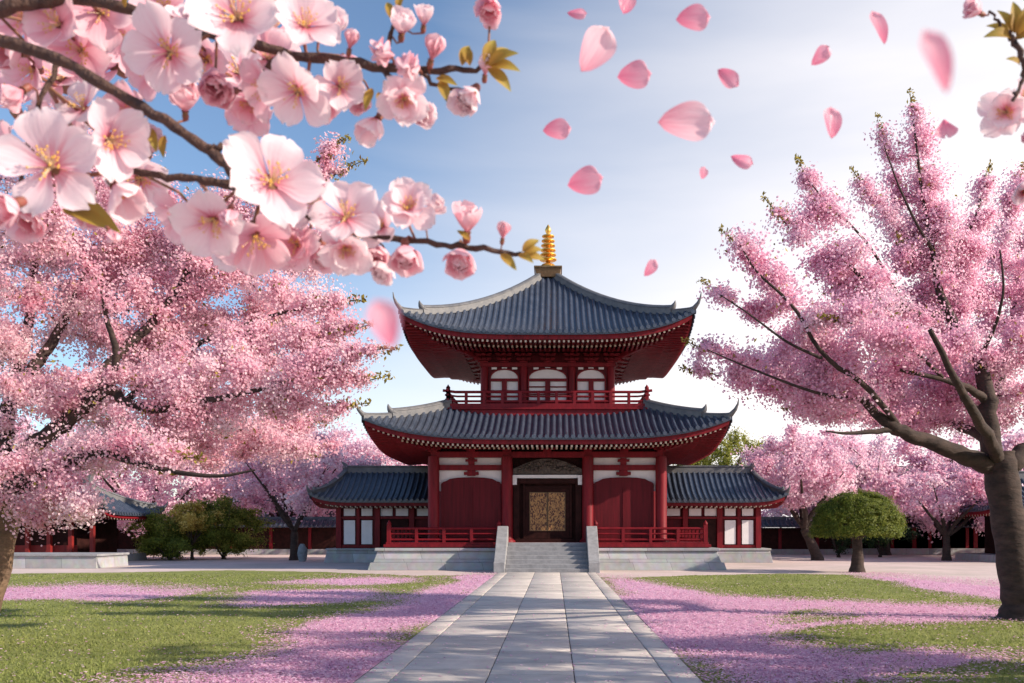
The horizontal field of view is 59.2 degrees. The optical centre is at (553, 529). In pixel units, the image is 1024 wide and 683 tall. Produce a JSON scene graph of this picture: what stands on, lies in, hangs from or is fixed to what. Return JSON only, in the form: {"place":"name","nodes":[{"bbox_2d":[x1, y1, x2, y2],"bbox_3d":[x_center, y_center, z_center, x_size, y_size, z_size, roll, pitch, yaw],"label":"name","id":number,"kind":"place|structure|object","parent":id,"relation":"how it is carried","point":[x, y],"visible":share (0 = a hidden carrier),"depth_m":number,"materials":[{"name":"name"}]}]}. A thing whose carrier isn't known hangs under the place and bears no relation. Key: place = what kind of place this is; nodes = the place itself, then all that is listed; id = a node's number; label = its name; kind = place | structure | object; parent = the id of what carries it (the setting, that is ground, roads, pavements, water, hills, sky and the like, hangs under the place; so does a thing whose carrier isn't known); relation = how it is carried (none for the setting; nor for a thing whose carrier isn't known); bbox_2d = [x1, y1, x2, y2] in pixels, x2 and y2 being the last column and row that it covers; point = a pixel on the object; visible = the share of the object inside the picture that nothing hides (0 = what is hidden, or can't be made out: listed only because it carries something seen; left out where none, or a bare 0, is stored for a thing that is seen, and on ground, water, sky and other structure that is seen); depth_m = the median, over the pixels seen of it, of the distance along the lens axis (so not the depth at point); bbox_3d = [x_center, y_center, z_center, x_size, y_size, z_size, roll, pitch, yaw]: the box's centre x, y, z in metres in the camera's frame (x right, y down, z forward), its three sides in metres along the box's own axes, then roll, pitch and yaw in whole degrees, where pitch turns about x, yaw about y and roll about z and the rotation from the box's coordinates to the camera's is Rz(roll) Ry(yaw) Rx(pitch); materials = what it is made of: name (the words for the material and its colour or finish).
{"place":"outdoors","nodes":[
{"label":"outdoors","id":0,"kind":"place"},
{"bbox_2d":[13,552,128,567],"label":"stone terrace","id":1,"kind":"structure","parent":0,"point":[67,559],"depth_m":37.44,"materials":[{"name":"stone"}]},
{"bbox_2d":[0,0,519,147],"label":"cherry branch","id":2,"kind":"object","parent":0,"point":[252,41],"visible":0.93,"depth_m":0.84,"materials":[{"name":"pink plant"}]},
{"bbox_2d":[0,34,543,285],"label":"cherry branch","id":3,"kind":"object","parent":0,"point":[61,141],"visible":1,"depth_m":0.80,"materials":[{"name":"pink plant"}]},
{"bbox_2d":[366,298,399,348],"bbox_3d":[-0.032,-0.039,0.170,0.006,0.010,0.003,-19,-7,-27],"label":"falling petal","id":4,"kind":"object","parent":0,"point":[383,318],"visible":1,"depth_m":0.17,"materials":[{"name":"pink plant"}]},
{"bbox_2d":[11,555,999,671],"bbox_3d":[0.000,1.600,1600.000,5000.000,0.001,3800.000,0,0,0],"label":"ground","id":5,"kind":"structure","parent":0,"point":[925,565],"depth_m":38.40,"materials":[{"name":"white stone"}]},
{"bbox_2d":[12,410,141,486],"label":"cherry tree","id":6,"kind":"object","parent":5,"relation":"on","point":[24,424],"visible":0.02,"depth_m":59.48,"materials":[{"name":"pink plant"}]},
{"bbox_2d":[14,472,167,560],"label":"gallery","id":7,"kind":"object","parent":5,"relation":"on","point":[101,536],"visible":0.4,"depth_m":44.97,"materials":[{"name":"wood"}]},
{"bbox_2d":[36,417,255,554],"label":"cherry tree","id":8,"kind":"object","parent":5,"relation":"on","point":[153,489],"visible":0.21,"depth_m":54.56,"materials":[{"name":"pink plant"}]},
{"bbox_2d":[118,506,217,558],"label":"shrub","id":9,"kind":"object","parent":5,"relation":"on","point":[157,526],"visible":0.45,"depth_m":48.20,"materials":[{"name":"green plant"}]},
{"bbox_2d":[133,533,202,559],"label":"shrub","id":10,"kind":"object","parent":5,"relation":"on","point":[178,544],"visible":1,"depth_m":46.62,"materials":[{"name":"green plant"}]},
{"bbox_2d":[166,498,227,559],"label":"garden tree","id":11,"kind":"object","parent":5,"relation":"on","point":[188,522],"visible":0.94,"depth_m":47.51,"materials":[{"name":"green plant"}]},
{"bbox_2d":[117,517,335,554],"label":"boundary wall","id":12,"kind":"structure","parent":5,"relation":"on","point":[317,541],"depth_m":58.80,"materials":[{"name":"wood"}]},
{"bbox_2d":[183,493,280,558],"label":"garden tree","id":13,"kind":"object","parent":5,"relation":"on","point":[227,539],"visible":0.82,"depth_m":48.85,"materials":[{"name":"green plant"}]},
{"bbox_2d":[182,484,335,527],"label":"hall","id":14,"kind":"structure","parent":5,"relation":"on","point":[266,515],"depth_m":63.01,"materials":[{"name":"wood"}]},
{"bbox_2d":[190,430,372,527],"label":"cherry tree","id":15,"kind":"object","parent":5,"relation":"on","point":[220,489],"visible":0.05,"depth_m":59.14,"materials":[{"name":"pink plant"}]},
{"bbox_2d":[297,544,307,561],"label":"garden stone","id":16,"kind":"object","parent":5,"relation":"on","point":[302,552],"visible":0.94,"depth_m":45.45,"materials":[{"name":"grey stone"}]},
{"bbox_2d":[215,428,392,560],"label":"cherry tree","id":17,"kind":"object","parent":5,"relation":"on","point":[264,480],"visible":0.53,"depth_m":46.28,"materials":[{"name":"pink plant"}]},
{"bbox_2d":[288,419,425,516],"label":"cherry tree","id":18,"kind":"object","parent":5,"relation":"on","point":[360,449],"visible":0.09,"depth_m":58.79,"materials":[{"name":"pink plant"}]},
{"bbox_2d":[306,461,427,562],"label":"side hall","id":19,"kind":"structure","parent":5,"relation":"on","point":[367,502],"depth_m":44.50,"materials":[{"name":"tile"}]},
{"bbox_2d":[381,519,407,546],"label":"wall panel","id":20,"kind":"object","parent":19,"relation":"in","point":[394,522],"depth_m":44.51,"materials":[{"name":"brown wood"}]},
{"bbox_2d":[355,225,738,572],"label":"temple","id":21,"kind":"structure","parent":5,"relation":"on","point":[547,452],"depth_m":36.85,"materials":[{"name":"wood"}]},
{"bbox_2d":[490,368,518,399],"bbox_3d":[-2.130,-6.190,38.649,1.260,1.480,0.118,0,0,0],"label":"window","id":22,"kind":"structure","parent":21,"relation":"in","point":[504,379],"depth_m":38.68,"materials":[{"name":"white paper"}]},
{"bbox_2d":[525,488,546,538],"bbox_3d":[-0.730,-0.682,37.017,0.911,2.065,0.106,0,0,0],"label":"door","id":23,"kind":"structure","parent":21,"relation":"in","point":[535,498],"depth_m":36.98,"materials":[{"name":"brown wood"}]},
{"bbox_2d":[528,368,567,399],"bbox_3d":[-0.270,-6.200,38.649,1.700,1.500,0.118,0,0,0],"label":"window","id":24,"kind":"structure","parent":21,"relation":"in","point":[543,379],"depth_m":38.68,"materials":[{"name":"white paper"}]},
{"bbox_2d":[548,488,569,538],"bbox_3d":[0.190,-0.682,37.017,0.911,2.065,0.106,0,0,0],"label":"door","id":25,"kind":"structure","parent":21,"relation":"in","point":[558,498],"depth_m":36.98,"materials":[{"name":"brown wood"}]},
{"bbox_2d":[576,368,605,399],"bbox_3d":[1.590,-6.190,38.649,1.260,1.480,0.118,0,0,0],"label":"window","id":26,"kind":"structure","parent":21,"relation":"in","point":[590,379],"depth_m":38.68,"materials":[{"name":"white paper"}]},
{"bbox_2d":[667,462,789,562],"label":"side hall","id":27,"kind":"structure","parent":5,"relation":"on","point":[727,503],"depth_m":44.50,"materials":[{"name":"wood"}]},
{"bbox_2d":[689,519,715,546],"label":"wall panel","id":28,"kind":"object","parent":27,"relation":"in","point":[692,522],"depth_m":44.51,"materials":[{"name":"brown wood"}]},
{"bbox_2d":[672,422,789,466],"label":"green tree","id":29,"kind":"object","parent":5,"relation":"on","point":[724,455],"visible":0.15,"depth_m":52.44,"materials":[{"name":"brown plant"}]},
{"bbox_2d":[730,424,880,560],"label":"cherry tree","id":30,"kind":"object","parent":5,"relation":"on","point":[800,473],"visible":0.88,"depth_m":46.17,"materials":[{"name":"pink plant"}]},
{"bbox_2d":[746,430,903,527],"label":"cherry tree","id":31,"kind":"object","parent":5,"relation":"on","point":[775,512],"visible":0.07,"depth_m":59.33,"materials":[{"name":"pink plant"}]},
{"bbox_2d":[810,508,866,556],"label":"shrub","id":32,"kind":"object","parent":5,"relation":"on","point":[842,547],"visible":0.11,"depth_m":52.26,"materials":[{"name":"green plant"}]},
{"bbox_2d":[805,488,908,572],"bbox_3d":[11.438,0.044,33.962,3.786,3.311,3.516,0,0,0],"label":"clipped tree","id":33,"kind":"object","parent":5,"relation":"on","point":[833,514],"visible":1,"depth_m":33.10,"materials":[{"name":"green plant"}]},
{"bbox_2d":[761,517,984,554],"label":"boundary wall","id":34,"kind":"structure","parent":5,"relation":"on","point":[784,541],"depth_m":58.80,"materials":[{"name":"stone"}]},
{"bbox_2d":[807,423,972,554],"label":"cherry tree","id":35,"kind":"object","parent":5,"relation":"on","point":[875,476],"visible":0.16,"depth_m":55.16,"materials":[{"name":"pink plant"}]},
{"bbox_2d":[862,510,921,556],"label":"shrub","id":36,"kind":"object","parent":5,"relation":"on","point":[882,541],"visible":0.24,"depth_m":52.52,"materials":[{"name":"green plant"}]},
{"bbox_2d":[847,466,984,554],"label":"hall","id":37,"kind":"structure","parent":5,"relation":"on","point":[913,550],"depth_m":58.40,"materials":[{"name":"wood"}]},
{"bbox_2d":[880,461,1022,560],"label":"cherry tree","id":38,"kind":"object","parent":5,"relation":"on","point":[945,507],"visible":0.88,"depth_m":46.28,"materials":[{"name":"pink plant"}]},
{"bbox_2d":[924,428,1023,535],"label":"cherry tree","id":39,"kind":"object","parent":5,"relation":"on","point":[1008,443],"visible":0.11,"depth_m":52.36,"materials":[{"name":"pink plant"}]},
{"bbox_2d":[934,471,1023,561],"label":"gallery","id":40,"kind":"object","parent":5,"relation":"on","point":[989,555],"visible":0.28,"depth_m":46.65,"materials":[{"name":"wood"}]},
{"bbox_2d":[0,570,1023,682],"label":"lawn","id":41,"kind":"structure","parent":0,"point":[331,608],"depth_m":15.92,"materials":[{"name":"green plant"}]},
{"bbox_2d":[0,95,402,610],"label":"cherry tree","id":42,"kind":"object","parent":41,"relation":"on","point":[180,373],"visible":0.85,"depth_m":12.38,"materials":[{"name":"pink plant"}]},
{"bbox_2d":[0,572,1023,682],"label":"fallen petals","id":43,"kind":"object","parent":41,"relation":"on","point":[788,666],"visible":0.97,"depth_m":13.60,"materials":[{"name":"pink plant"}]},
{"bbox_2d":[678,87,1023,620],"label":"cherry tree","id":44,"kind":"object","parent":41,"relation":"on","point":[834,384],"visible":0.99,"depth_m":15.68,"materials":[{"name":"pink plant"}]},
{"bbox_2d":[0,0,1023,527],"label":"sky","id":45,"kind":"structure","parent":0,"point":[652,201],"materials":[{"name":"blue"}]},
{"bbox_2d":[353,572,703,682],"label":"path","id":46,"kind":"structure","parent":0,"point":[471,648],"depth_m":12.62,"materials":[{"name":"grey stone"}]},
{"bbox_2d":[543,118,570,139],"bbox_3d":[0.003,-0.378,0.849,0.026,0.020,0.007,-5,4,-14],"label":"falling petal","id":47,"kind":"object","parent":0,"point":[559,128],"visible":1,"depth_m":0.85,"materials":[{"name":"pink plant"}]},
{"bbox_2d":[567,8,586,19],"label":"falling petal","id":48,"kind":"object","parent":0,"point":[580,13],"visible":1,"depth_m":0.90,"materials":[{"name":"pink plant"}]},
{"bbox_2d":[568,165,602,194],"bbox_3d":[0.028,-0.309,0.799,0.032,0.026,0.008,-15,3,-14],"label":"falling petal","id":49,"kind":"object","parent":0,"point":[587,180],"visible":1,"depth_m":0.80,"materials":[{"name":"pink plant"}]},
{"bbox_2d":[580,25,616,71],"bbox_3d":[0.035,-0.384,0.718,0.030,0.036,0.007,0,0,-13],"label":"falling petal","id":50,"kind":"object","parent":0,"point":[599,46],"visible":1,"depth_m":0.72,"materials":[{"name":"pink plant"}]},
{"bbox_2d":[619,0,635,13],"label":"falling petal","id":51,"kind":"object","parent":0,"point":[626,6],"visible":1,"depth_m":0.85,"materials":[{"name":"pink plant"}]},
{"bbox_2d":[617,60,650,88],"bbox_3d":[0.071,-0.404,0.799,0.030,0.025,0.007,-8,4,-14],"label":"falling petal","id":52,"kind":"object","parent":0,"point":[635,74],"visible":1,"depth_m":0.80,"materials":[{"name":"pink plant"}]},
{"bbox_2d":[644,259,657,275],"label":"falling petal","id":53,"kind":"object","parent":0,"point":[651,267],"visible":1,"depth_m":0.90,"materials":[{"name":"pink plant"}]},
{"bbox_2d":[658,101,714,140],"bbox_3d":[0.103,-0.317,0.698,0.044,0.032,0.006,0,0,-4],"label":"falling petal","id":54,"kind":"object","parent":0,"point":[691,120],"visible":1,"depth_m":0.70,"materials":[{"name":"pink plant"}]},
{"bbox_2d":[676,3,710,30],"bbox_3d":[0.124,-0.454,0.799,0.030,0.024,0.008,-5,4,-14],"label":"falling petal","id":55,"kind":"object","parent":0,"point":[696,17],"visible":1,"depth_m":0.80,"materials":[{"name":"pink plant"}]},
{"bbox_2d":[700,167,707,178],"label":"falling petal","id":56,"kind":"object","parent":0,"point":[703,172],"visible":1,"depth_m":0.95,"materials":[{"name":"pink plant"}]},
{"bbox_2d":[718,68,738,88],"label":"falling petal","id":57,"kind":"object","parent":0,"point":[729,78],"visible":1,"depth_m":0.85,"materials":[{"name":"pink plant"}]},
{"bbox_2d":[731,155,752,168],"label":"falling petal","id":58,"kind":"object","parent":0,"point":[743,161],"visible":1,"depth_m":0.90,"materials":[{"name":"pink plant"}]},
{"bbox_2d":[811,45,830,64],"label":"falling petal","id":59,"kind":"object","parent":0,"point":[822,54],"visible":1,"depth_m":0.85,"materials":[{"name":"pink plant"}]},
{"bbox_2d":[824,106,841,138],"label":"falling petal","id":60,"kind":"object","parent":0,"point":[833,118],"visible":1,"depth_m":0.82,"materials":[{"name":"pink plant"}]},
{"bbox_2d":[870,10,887,43],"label":"falling petal","id":61,"kind":"object","parent":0,"point":[878,21],"visible":1,"depth_m":0.80,"materials":[{"name":"pink plant"}]},
{"bbox_2d":[920,29,952,92],"bbox_3d":[0.085,-0.104,0.200,0.010,0.014,0.004,-25,-7,-27],"label":"falling petal","id":62,"kind":"object","parent":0,"point":[935,47],"visible":1,"depth_m":0.20,"materials":[{"name":"pink plant"}]},
{"bbox_2d":[935,119,957,138],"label":"falling petal","id":63,"kind":"object","parent":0,"point":[945,128],"visible":1,"depth_m":0.88,"materials":[{"name":"pink plant"}]},
{"bbox_2d":[962,0,1023,204],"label":"cherry branch","id":64,"kind":"object","parent":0,"point":[1002,112],"visible":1,"depth_m":0.87,"materials":[{"name":"pink plant"}]}
]}

